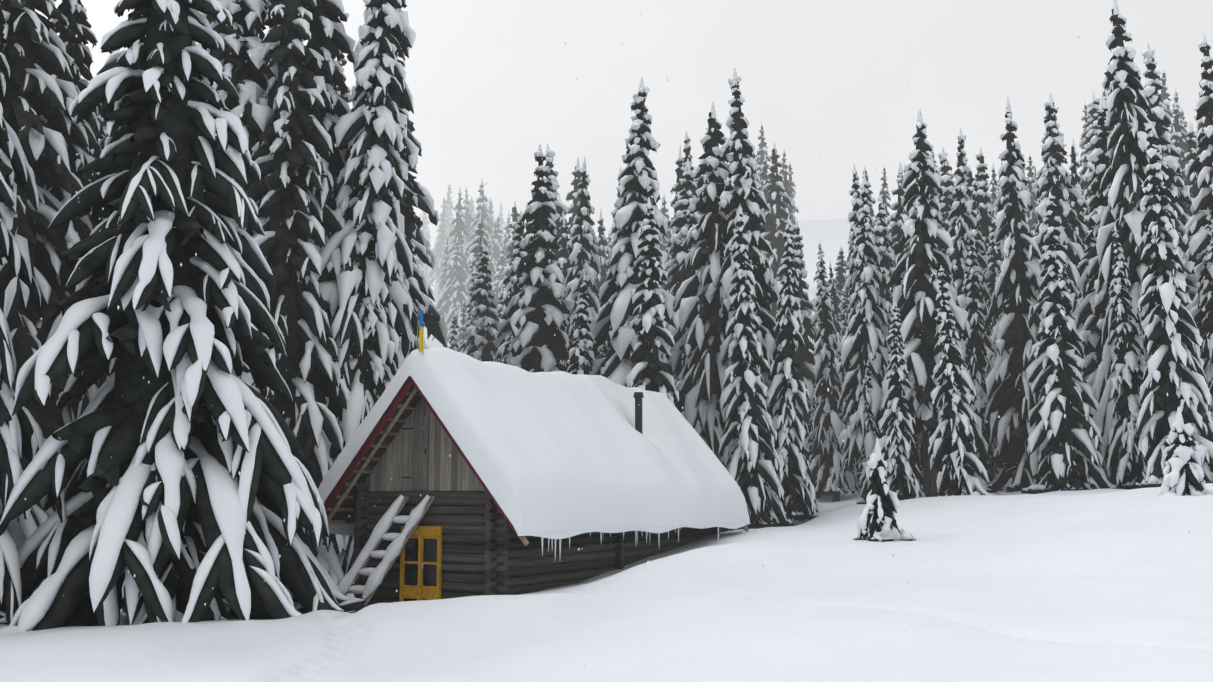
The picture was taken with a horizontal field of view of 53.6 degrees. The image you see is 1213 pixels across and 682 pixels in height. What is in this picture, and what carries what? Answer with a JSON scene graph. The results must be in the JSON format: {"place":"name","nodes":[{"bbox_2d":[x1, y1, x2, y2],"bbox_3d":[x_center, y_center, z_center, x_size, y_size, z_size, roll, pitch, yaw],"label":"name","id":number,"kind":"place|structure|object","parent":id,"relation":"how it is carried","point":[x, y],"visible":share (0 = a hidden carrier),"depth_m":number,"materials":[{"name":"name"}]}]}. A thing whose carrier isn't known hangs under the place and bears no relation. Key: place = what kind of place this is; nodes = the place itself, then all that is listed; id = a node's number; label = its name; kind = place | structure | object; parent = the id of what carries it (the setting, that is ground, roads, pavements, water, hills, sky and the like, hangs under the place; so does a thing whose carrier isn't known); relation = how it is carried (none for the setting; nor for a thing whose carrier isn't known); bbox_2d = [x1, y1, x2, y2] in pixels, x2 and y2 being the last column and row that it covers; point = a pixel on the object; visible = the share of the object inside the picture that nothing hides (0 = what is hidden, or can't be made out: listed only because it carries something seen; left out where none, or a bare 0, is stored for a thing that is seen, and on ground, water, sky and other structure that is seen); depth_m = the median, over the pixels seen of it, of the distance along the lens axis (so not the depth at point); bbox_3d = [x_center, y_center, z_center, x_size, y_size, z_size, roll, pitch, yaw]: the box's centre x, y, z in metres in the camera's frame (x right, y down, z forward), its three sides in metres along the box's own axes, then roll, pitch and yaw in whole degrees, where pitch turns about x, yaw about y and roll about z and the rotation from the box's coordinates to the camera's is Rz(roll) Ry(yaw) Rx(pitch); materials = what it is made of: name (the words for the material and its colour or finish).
{"place":"outdoors","nodes":[
{"label":"outdoors","id":0,"kind":"place"},
{"bbox_2d":[317,347,750,538],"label":"roof snow","id":1,"kind":"structure","parent":0,"point":[553,462],"depth_m":32.29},
{"bbox_2d":[341,515,728,556],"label":"icicles","id":2,"kind":"object","parent":1,"relation":"hanging from","point":[636,532],"visible":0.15,"depth_m":31.69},
{"bbox_2d":[4,8,1206,681],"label":"snowflakes","id":3,"kind":"object","parent":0,"point":[554,334],"visible":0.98,"depth_m":7.31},
{"bbox_2d":[0,217,1212,681],"bbox_3d":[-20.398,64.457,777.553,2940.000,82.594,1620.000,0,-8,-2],"label":"ground","id":4,"kind":"structure","parent":0,"point":[954,591],"depth_m":20.29,"materials":[{"name":"snow"}]},
{"bbox_2d":[0,6,65,624],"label":"snow-covered tree","id":5,"kind":"object","parent":4,"relation":"on","point":[20,431],"visible":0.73,"depth_m":26.92,"materials":[{"name":"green plant"}]},
{"bbox_2d":[0,0,89,537],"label":"tree","id":6,"kind":"object","parent":4,"relation":"on","point":[32,47],"visible":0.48,"depth_m":37.77,"materials":[{"name":"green plant"}]},
{"bbox_2d":[35,0,106,427],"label":"tree","id":7,"kind":"object","parent":4,"relation":"on","point":[73,13],"visible":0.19,"depth_m":40.13,"materials":[{"name":"black plant"}]},
{"bbox_2d":[79,106,106,239],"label":"tree","id":8,"kind":"object","parent":4,"relation":"on","point":[94,154],"visible":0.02,"depth_m":43.63,"materials":[{"name":"black plant"}]},
{"bbox_2d":[96,8,138,218],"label":"tree","id":9,"kind":"object","parent":4,"relation":"on","point":[111,60],"depth_m":45.44,"materials":[{"name":"white plant"}]},
{"bbox_2d":[0,0,365,633],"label":"snow-covered tree","id":10,"kind":"object","parent":4,"relation":"on","point":[166,151],"visible":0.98,"depth_m":26.59,"materials":[{"name":"snow"}]},
{"bbox_2d":[195,0,277,400],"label":"tree","id":11,"kind":"object","parent":4,"relation":"on","point":[242,40],"visible":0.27,"depth_m":40.16,"materials":[{"name":"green plant"}]},
{"bbox_2d":[242,0,359,584],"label":"snow-covered tree","id":12,"kind":"object","parent":4,"relation":"on","point":[294,136],"visible":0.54,"depth_m":38.57,"materials":[{"name":"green plant"}]},
{"bbox_2d":[268,0,357,448],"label":"tree","id":13,"kind":"object","parent":4,"relation":"on","point":[327,26],"visible":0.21,"depth_m":40.87,"materials":[{"name":"black plant"}]},
{"bbox_2d":[330,152,396,576],"bbox_3d":[-7.774,1.057,39.280,3.089,15.012,3.537,-2,-5,17],"label":"tree","id":14,"kind":"object","parent":4,"relation":"on","point":[368,316],"visible":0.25,"depth_m":38.93,"materials":[{"name":"black plant"}]},
{"bbox_2d":[315,0,419,458],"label":"tree","id":15,"kind":"object","parent":4,"relation":"on","point":[362,127],"visible":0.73,"depth_m":39.58,"materials":[{"name":"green plant"}]},
{"bbox_2d":[337,0,418,555],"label":"tree","id":16,"kind":"object","parent":4,"relation":"on","point":[409,153],"visible":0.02,"depth_m":42.69,"materials":[{"name":"black plant"}]},
{"bbox_2d":[344,496,434,607],"bbox_3d":[-5.551,5.314,29.825,2.540,2.938,0.372,1,-8,-6],"label":"ladder","id":17,"kind":"object","parent":4,"relation":"on","point":[409,534],"visible":0.4,"depth_m":29.84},
{"bbox_2d":[337,495,430,598],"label":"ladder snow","id":18,"kind":"structure","parent":17,"relation":"on","point":[389,554],"depth_m":29.74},
{"bbox_2d":[390,59,434,357],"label":"snow-covered tree","id":19,"kind":"object","parent":4,"relation":"on","point":[416,284],"visible":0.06,"depth_m":47.05,"materials":[{"name":"black plant"}]},
{"bbox_2d":[407,120,447,347],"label":"tree","id":20,"kind":"object","parent":4,"relation":"on","point":[435,327],"depth_m":54.96,"materials":[{"name":"black plant"}]},
{"bbox_2d":[427,196,450,297],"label":"tree","id":21,"kind":"object","parent":4,"relation":"on","point":[436,272],"visible":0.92,"depth_m":232.29,"materials":[{"name":"white plant"}]},
{"bbox_2d":[431,235,450,346],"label":"tree","id":22,"kind":"object","parent":4,"relation":"on","point":[443,274],"visible":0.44,"depth_m":170.08,"materials":[{"name":"grey plant"}]},
{"bbox_2d":[436,187,470,323],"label":"tree","id":23,"kind":"object","parent":4,"relation":"on","point":[459,227],"visible":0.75,"depth_m":168.61,"materials":[{"name":"grey plant"}]},
{"bbox_2d":[449,310,462,352],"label":"tree","id":24,"kind":"object","parent":4,"relation":"on","point":[454,342],"visible":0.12,"depth_m":82.67,"materials":[{"name":"grey plant"}]},
{"bbox_2d":[443,237,469,346],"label":"tree","id":25,"kind":"object","parent":4,"relation":"on","point":[459,292],"visible":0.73,"depth_m":160.08,"materials":[{"name":"grey plant"}]},
{"bbox_2d":[463,188,474,295],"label":"tree","id":26,"kind":"object","parent":4,"relation":"on","point":[468,217],"visible":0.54,"depth_m":196.78,"materials":[{"name":"grey plant"}]},
{"bbox_2d":[460,268,478,353],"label":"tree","id":27,"kind":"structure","parent":4,"relation":"on","point":[472,288],"depth_m":75.50,"materials":[{"name":"grey plant"}]},
{"bbox_2d":[465,213,489,309],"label":"tree","id":28,"kind":"object","parent":4,"relation":"on","point":[478,239],"visible":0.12,"depth_m":116.33,"materials":[{"name":"grey plant"}]},
{"bbox_2d":[463,178,495,308],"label":"tree","id":29,"kind":"object","parent":4,"relation":"on","point":[482,204],"visible":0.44,"depth_m":167.98,"materials":[{"name":"grey plant"}]},
{"bbox_2d":[463,244,500,362],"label":"tree","id":30,"kind":"object","parent":4,"relation":"on","point":[485,346],"visible":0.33,"depth_m":60.63,"materials":[{"name":"grey plant"}]},
{"bbox_2d":[492,242,505,309],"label":"tree","id":31,"kind":"object","parent":4,"relation":"on","point":[499,275],"visible":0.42,"depth_m":148.18,"materials":[{"name":"grey plant"}]},
{"bbox_2d":[498,201,519,308],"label":"tree","id":32,"kind":"object","parent":4,"relation":"on","point":[515,214],"visible":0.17,"depth_m":107.43,"materials":[{"name":"grey plant"}]},
{"bbox_2d":[494,211,530,363],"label":"snow-covered tree","id":33,"kind":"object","parent":4,"relation":"on","point":[504,333],"visible":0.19,"depth_m":57.65,"materials":[{"name":"snow"}]},
{"bbox_2d":[351,482,720,606],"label":"cabin logs","id":34,"kind":"object","parent":4,"relation":"on","point":[458,517],"visible":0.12,"depth_m":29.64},
{"bbox_2d":[399,526,441,601],"bbox_3d":[-4.629,5.760,29.871,1.220,2.270,0.105,-4,-9,28],"label":"cabin door","id":35,"kind":"structure","parent":34,"relation":"attached to","point":[421,565],"depth_m":29.88,"materials":[{"name":"yellow wood"}]},
{"bbox_2d":[365,397,485,490],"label":"cabin gable planks","id":36,"kind":"object","parent":34,"relation":"on","point":[452,472],"visible":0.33,"depth_m":30.27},
{"bbox_2d":[401,416,428,488],"bbox_3d":[-4.866,2.841,30.491,0.801,1.840,0.060,-4,-9,28],"label":"gable door","id":37,"kind":"structure","parent":36,"relation":"attached to","point":[415,453],"depth_m":30.48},
{"bbox_2d":[327,306,748,545],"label":"cabin poles","id":38,"kind":"object","parent":4,"relation":"on","point":[524,540],"visible":0.38,"depth_m":30.45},
{"bbox_2d":[326,385,420,523],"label":"cabin roof","id":39,"kind":"structure","parent":38,"relation":"on","point":[345,512],"depth_m":30.82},
{"bbox_2d":[324,376,513,530],"bbox_3d":[-1.431,3.529,35.888,6.060,3.846,14.290,-4,-9,28],"label":"bargeboard","id":40,"kind":"object","parent":39,"relation":"attached to","point":[410,382],"visible":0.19,"depth_m":30.09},
{"bbox_2d":[633,392,643,433],"bbox_3d":[1.011,2.594,37.700,0.332,1.960,0.332,-4,-9,28],"label":"chimney pipe","id":41,"kind":"object","parent":39,"relation":"attached to","point":[638,396],"visible":0.71,"depth_m":37.65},
{"bbox_2d":[505,143,576,372],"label":"snow-covered tree","id":42,"kind":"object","parent":4,"relation":"on","point":[537,318],"visible":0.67,"depth_m":51.52,"materials":[{"name":"black plant"}]},
{"bbox_2d":[543,144,568,305],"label":"tree","id":43,"kind":"object","parent":4,"relation":"on","point":[549,155],"visible":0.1,"depth_m":74.62,"materials":[{"name":"grey plant"}]},
{"bbox_2d":[554,211,574,360],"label":"tree","id":44,"kind":"object","parent":4,"relation":"on","point":[564,265],"visible":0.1,"depth_m":68.08,"materials":[{"name":"grey plant"}]},
{"bbox_2d":[558,156,600,370],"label":"snow-covered tree","id":45,"kind":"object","parent":4,"relation":"on","point":[586,261],"visible":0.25,"depth_m":60.39,"materials":[{"name":"snow"}]},
{"bbox_2d":[566,274,595,374],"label":"snow-covered tree","id":46,"kind":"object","parent":4,"relation":"on","point":[583,338],"visible":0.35,"depth_m":48.79,"materials":[{"name":"snow"}]},
{"bbox_2d":[566,158,596,287],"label":"tree","id":47,"kind":"object","parent":4,"relation":"on","point":[573,194],"visible":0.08,"depth_m":88.69,"materials":[{"name":"grey plant"}]},
{"bbox_2d":[590,210,610,352],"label":"tree","id":48,"kind":"object","parent":4,"relation":"on","point":[602,242],"visible":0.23,"depth_m":84.78,"materials":[{"name":"grey plant"}]},
{"bbox_2d":[588,77,676,386],"bbox_3d":[0.953,-1.105,50.052,4.377,20.769,4.448,4,-8,-15],"label":"snow-covered tree","id":49,"kind":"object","parent":4,"relation":"on","point":[614,335],"visible":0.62,"depth_m":50.08,"materials":[{"name":"snow"}]},
{"bbox_2d":[625,197,678,403],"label":"snow-covered tree","id":50,"kind":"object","parent":4,"relation":"on","point":[649,371],"visible":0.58,"depth_m":45.90,"materials":[{"name":"snow"}]},
{"bbox_2d":[661,145,683,291],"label":"tree","id":51,"kind":"object","parent":4,"relation":"on","point":[677,187],"visible":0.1,"depth_m":68.40,"materials":[{"name":"grey plant"}]},
{"bbox_2d":[661,159,699,402],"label":"snowy conifer tree","id":52,"kind":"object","parent":4,"relation":"on","point":[684,220],"visible":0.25,"depth_m":58.25,"materials":[{"name":"plant"}]},
{"bbox_2d":[678,131,701,225],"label":"tree","id":53,"kind":"object","parent":4,"relation":"on","point":[687,149],"visible":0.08,"depth_m":69.30,"materials":[{"name":"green plant"}]},
{"bbox_2d":[670,102,731,461],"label":"snowy conifer tree","id":54,"kind":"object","parent":4,"relation":"on","point":[695,352],"visible":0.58,"depth_m":51.37,"materials":[{"name":"plant"}]},
{"bbox_2d":[718,207,793,531],"bbox_3d":[5.444,1.277,46.600,2.812,13.227,2.913,-8,-10,39],"label":"snowy conifer tree","id":55,"kind":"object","parent":4,"relation":"on","point":[749,433],"visible":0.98,"depth_m":45.96,"materials":[{"name":"snow"}]},
{"bbox_2d":[755,122,770,187],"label":"tree","id":56,"kind":"object","parent":4,"relation":"on","point":[761,151],"visible":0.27,"depth_m":128.39,"materials":[{"name":"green plant"}]},
{"bbox_2d":[717,68,818,512],"bbox_3d":[6.231,-1.872,50.205,3.860,20.042,3.908,-2,-7,-5],"label":"snowy conifer tree","id":57,"kind":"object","parent":4,"relation":"on","point":[745,194],"visible":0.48,"depth_m":50.46,"materials":[{"name":"snow"}]},
{"bbox_2d":[760,142,795,329],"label":"tree","id":58,"kind":"object","parent":4,"relation":"on","point":[775,224],"visible":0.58,"depth_m":83.87,"materials":[{"name":"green plant"}]},
{"bbox_2d":[779,149,795,256],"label":"tree","id":59,"kind":"object","parent":4,"relation":"on","point":[783,171],"visible":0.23,"depth_m":116.65,"materials":[{"name":"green plant"}]},
{"bbox_2d":[761,215,818,521],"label":"snowy conifer tree","id":60,"kind":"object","parent":4,"relation":"on","point":[784,395],"visible":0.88,"depth_m":47.59,"materials":[{"name":"snow"}]},
{"bbox_2d":[775,221,818,461],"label":"snowy conifer tree","id":61,"kind":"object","parent":4,"relation":"on","point":[804,357],"visible":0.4,"depth_m":61.84,"materials":[{"name":"plant"}]},
{"bbox_2d":[806,382,826,497],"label":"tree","id":62,"kind":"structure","parent":4,"relation":"on","point":[811,434],"depth_m":57.70,"materials":[{"name":"plant"}]},
{"bbox_2d":[811,253,859,501],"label":"snowy conifer tree","id":63,"kind":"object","parent":4,"relation":"on","point":[828,454],"visible":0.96,"depth_m":56.71,"materials":[{"name":"plant"}]},
{"bbox_2d":[827,262,844,391],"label":"tree","id":64,"kind":"object","parent":4,"relation":"on","point":[833,296],"visible":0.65,"depth_m":68.54,"materials":[{"name":"grey plant"}]},
{"bbox_2d":[834,246,849,319],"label":"tree","id":65,"kind":"object","parent":4,"relation":"on","point":[841,276],"visible":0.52,"depth_m":82.25,"materials":[{"name":"grey plant"}]},
{"bbox_2d":[838,286,847,448],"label":"tree","id":66,"kind":"object","parent":4,"relation":"on","point":[843,314],"visible":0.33,"depth_m":70.29,"materials":[{"name":"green plant"}]},
{"bbox_2d":[836,174,889,477],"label":"snowy conifer tree","id":67,"kind":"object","parent":4,"relation":"on","point":[864,342],"visible":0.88,"depth_m":51.99,"materials":[{"name":"snow"}]},
{"bbox_2d":[840,164,890,481],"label":"tree","id":68,"kind":"object","parent":4,"relation":"on","point":[853,216],"visible":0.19,"depth_m":59.64,"materials":[{"name":"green plant"}]},
{"bbox_2d":[857,360,879,503],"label":"snowy conifer tree","id":69,"kind":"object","parent":4,"relation":"on","point":[870,422],"visible":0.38,"depth_m":50.85,"materials":[{"name":"plant"}]},
{"bbox_2d":[875,164,891,234],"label":"tree","id":70,"kind":"object","parent":4,"relation":"on","point":[883,191],"visible":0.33,"depth_m":104.19,"materials":[{"name":"white plant"}]},
{"bbox_2d":[872,195,895,363],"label":"snowy conifer tree","id":71,"kind":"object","parent":4,"relation":"on","point":[883,240],"visible":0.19,"depth_m":61.00,"materials":[{"name":"snow"}]},
{"bbox_2d":[853,437,915,541],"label":"young tree","id":72,"kind":"object","parent":4,"relation":"on","point":[877,516],"visible":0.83,"depth_m":28.30,"materials":[{"name":"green plant"}]},
{"bbox_2d":[888,162,910,312],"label":"tree","id":73,"kind":"object","parent":4,"relation":"on","point":[897,219],"visible":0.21,"depth_m":65.56,"materials":[{"name":"white plant"}]},
{"bbox_2d":[878,300,924,500],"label":"snowy conifer tree","id":74,"kind":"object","parent":4,"relation":"on","point":[901,468],"visible":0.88,"depth_m":46.88,"materials":[{"name":"snow"}]},
{"bbox_2d":[859,108,987,500],"bbox_3d":[13.569,-1.428,50.972,4.580,17.642,4.622,-7,-12,40],"label":"snowy conifer tree","id":75,"kind":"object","parent":4,"relation":"on","point":[914,278],"visible":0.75,"depth_m":50.29,"materials":[{"name":"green plant"}]},
{"bbox_2d":[934,154,956,274],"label":"tree","id":76,"kind":"object","parent":4,"relation":"on","point":[946,200],"visible":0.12,"depth_m":68.01,"materials":[{"name":"grey plant"}]},
{"bbox_2d":[937,127,976,473],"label":"snowy conifer tree","id":77,"kind":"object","parent":4,"relation":"on","point":[962,205],"visible":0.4,"depth_m":56.15,"materials":[{"name":"white plant"}]},
{"bbox_2d":[928,266,995,495],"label":"snowy conifer tree","id":78,"kind":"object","parent":4,"relation":"on","point":[951,438],"visible":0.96,"depth_m":45.83,"materials":[{"name":"snow"}]},
{"bbox_2d":[969,188,995,352],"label":"tree","id":79,"kind":"object","parent":4,"relation":"on","point":[985,293],"visible":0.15,"depth_m":58.42,"materials":[{"name":"grey plant"}]},
{"bbox_2d":[962,228,1004,492],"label":"snowy conifer tree","id":80,"kind":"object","parent":4,"relation":"on","point":[977,362],"visible":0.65,"depth_m":52.80,"materials":[{"name":"grey plant"}]},
{"bbox_2d":[970,147,1006,355],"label":"snowy conifer tree","id":81,"kind":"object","parent":4,"relation":"on","point":[984,206],"visible":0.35,"depth_m":63.62,"materials":[{"name":"white plant"}]},
{"bbox_2d":[983,213,1009,444],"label":"tree","id":82,"kind":"object","parent":4,"relation":"on","point":[994,257],"visible":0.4,"depth_m":61.73,"materials":[{"name":"grey plant"}]},
{"bbox_2d":[978,97,1046,492],"bbox_3d":[18.061,-1.909,52.682,4.645,18.103,4.056,1,-7,-17],"label":"snowy conifer tree","id":83,"kind":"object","parent":4,"relation":"on","point":[1015,328],"visible":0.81,"depth_m":52.00,"materials":[{"name":"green plant"}]},
{"bbox_2d":[1024,154,1039,231],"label":"tree","id":84,"kind":"object","parent":4,"relation":"on","point":[1030,179],"visible":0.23,"depth_m":102.91,"materials":[{"name":"white plant"}]},
{"bbox_2d":[1031,93,1086,328],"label":"snowy conifer tree","id":85,"kind":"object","parent":4,"relation":"on","point":[1053,177],"visible":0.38,"depth_m":57.43,"materials":[{"name":"snow"}]},
{"bbox_2d":[1021,192,1116,493],"bbox_3d":[17.956,0.301,47.364,3.466,12.673,3.346,2,-8,-15],"label":"snowy conifer tree","id":86,"kind":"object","parent":4,"relation":"on","point":[1057,366],"visible":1,"depth_m":46.58,"materials":[{"name":"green plant"}]},
{"bbox_2d":[1067,139,1088,270],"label":"tree","id":87,"kind":"object","parent":4,"relation":"on","point":[1075,178],"visible":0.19,"depth_m":62.11,"materials":[{"name":"grey plant"}]},
{"bbox_2d":[1077,91,1100,244],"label":"tree","id":88,"kind":"object","parent":4,"relation":"on","point":[1088,167],"visible":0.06,"depth_m":75.16,"materials":[{"name":"white plant"}]},
{"bbox_2d":[1075,225,1110,482],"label":"snowy conifer tree","id":89,"kind":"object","parent":4,"relation":"on","point":[1084,262],"visible":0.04,"depth_m":53.24,"materials":[{"name":"snow"}]},
{"bbox_2d":[1072,94,1131,484],"bbox_3d":[21.363,-2.107,51.220,4.508,17.831,4.636,1,-10,6],"label":"snowy conifer tree","id":90,"kind":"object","parent":4,"relation":"on","point":[1088,313],"visible":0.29,"depth_m":51.37,"materials":[{"name":"snow"}]},
{"bbox_2d":[1106,224,1146,489],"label":"snowy conifer tree","id":91,"kind":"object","parent":4,"relation":"on","point":[1124,441],"visible":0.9,"depth_m":46.08,"materials":[{"name":"snow"}]},
{"bbox_2d":[1091,0,1212,482],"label":"snowy conifer tree","id":92,"kind":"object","parent":4,"relation":"on","point":[1126,104],"visible":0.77,"depth_m":48.19,"materials":[{"name":"snow"}]},
{"bbox_2d":[1159,68,1172,139],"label":"tree","id":93,"kind":"object","parent":4,"relation":"on","point":[1164,95],"visible":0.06,"depth_m":112.80,"materials":[{"name":"white plant"}]},
{"bbox_2d":[1141,42,1203,359],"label":"snowy conifer tree","id":94,"kind":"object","parent":4,"relation":"on","point":[1161,120],"visible":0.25,"depth_m":56.23,"materials":[{"name":"snow"}]},
{"bbox_2d":[1135,120,1212,488],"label":"snowy conifer tree","id":95,"kind":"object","parent":4,"relation":"on","point":[1172,331],"visible":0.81,"depth_m":43.90,"materials":[{"name":"snow"}]},
{"bbox_2d":[1170,99,1188,181],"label":"tree","id":96,"kind":"object","parent":4,"relation":"on","point":[1181,135],"visible":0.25,"depth_m":96.46,"materials":[{"name":"white plant"}]},
{"bbox_2d":[1158,407,1212,495],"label":"young tree","id":97,"kind":"object","parent":4,"relation":"on","point":[1183,472],"visible":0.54,"depth_m":29.78,"materials":[{"name":"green plant"}]},
{"bbox_2d":[1182,121,1207,278],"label":"tree","id":98,"kind":"object","parent":4,"relation":"on","point":[1193,154],"visible":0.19,"depth_m":69.60,"materials":[{"name":"white plant"}]},
{"bbox_2d":[1183,32,1212,431],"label":"snowy conifer tree","id":99,"kind":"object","parent":4,"relation":"on","point":[1202,165],"visible":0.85,"depth_m":51.58,"materials":[{"name":"plant"}]},
{"bbox_2d":[1197,207,1212,472],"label":"snowy conifer tree","id":100,"kind":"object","parent":4,"relation":"on","point":[1206,302],"visible":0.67,"depth_m":50.51,"materials":[{"name":"plant"}]},
{"bbox_2d":[35,0,1212,299],"label":"sky","id":101,"kind":"structure","parent":0,"point":[794,61],"materials":[{"name":"white"}]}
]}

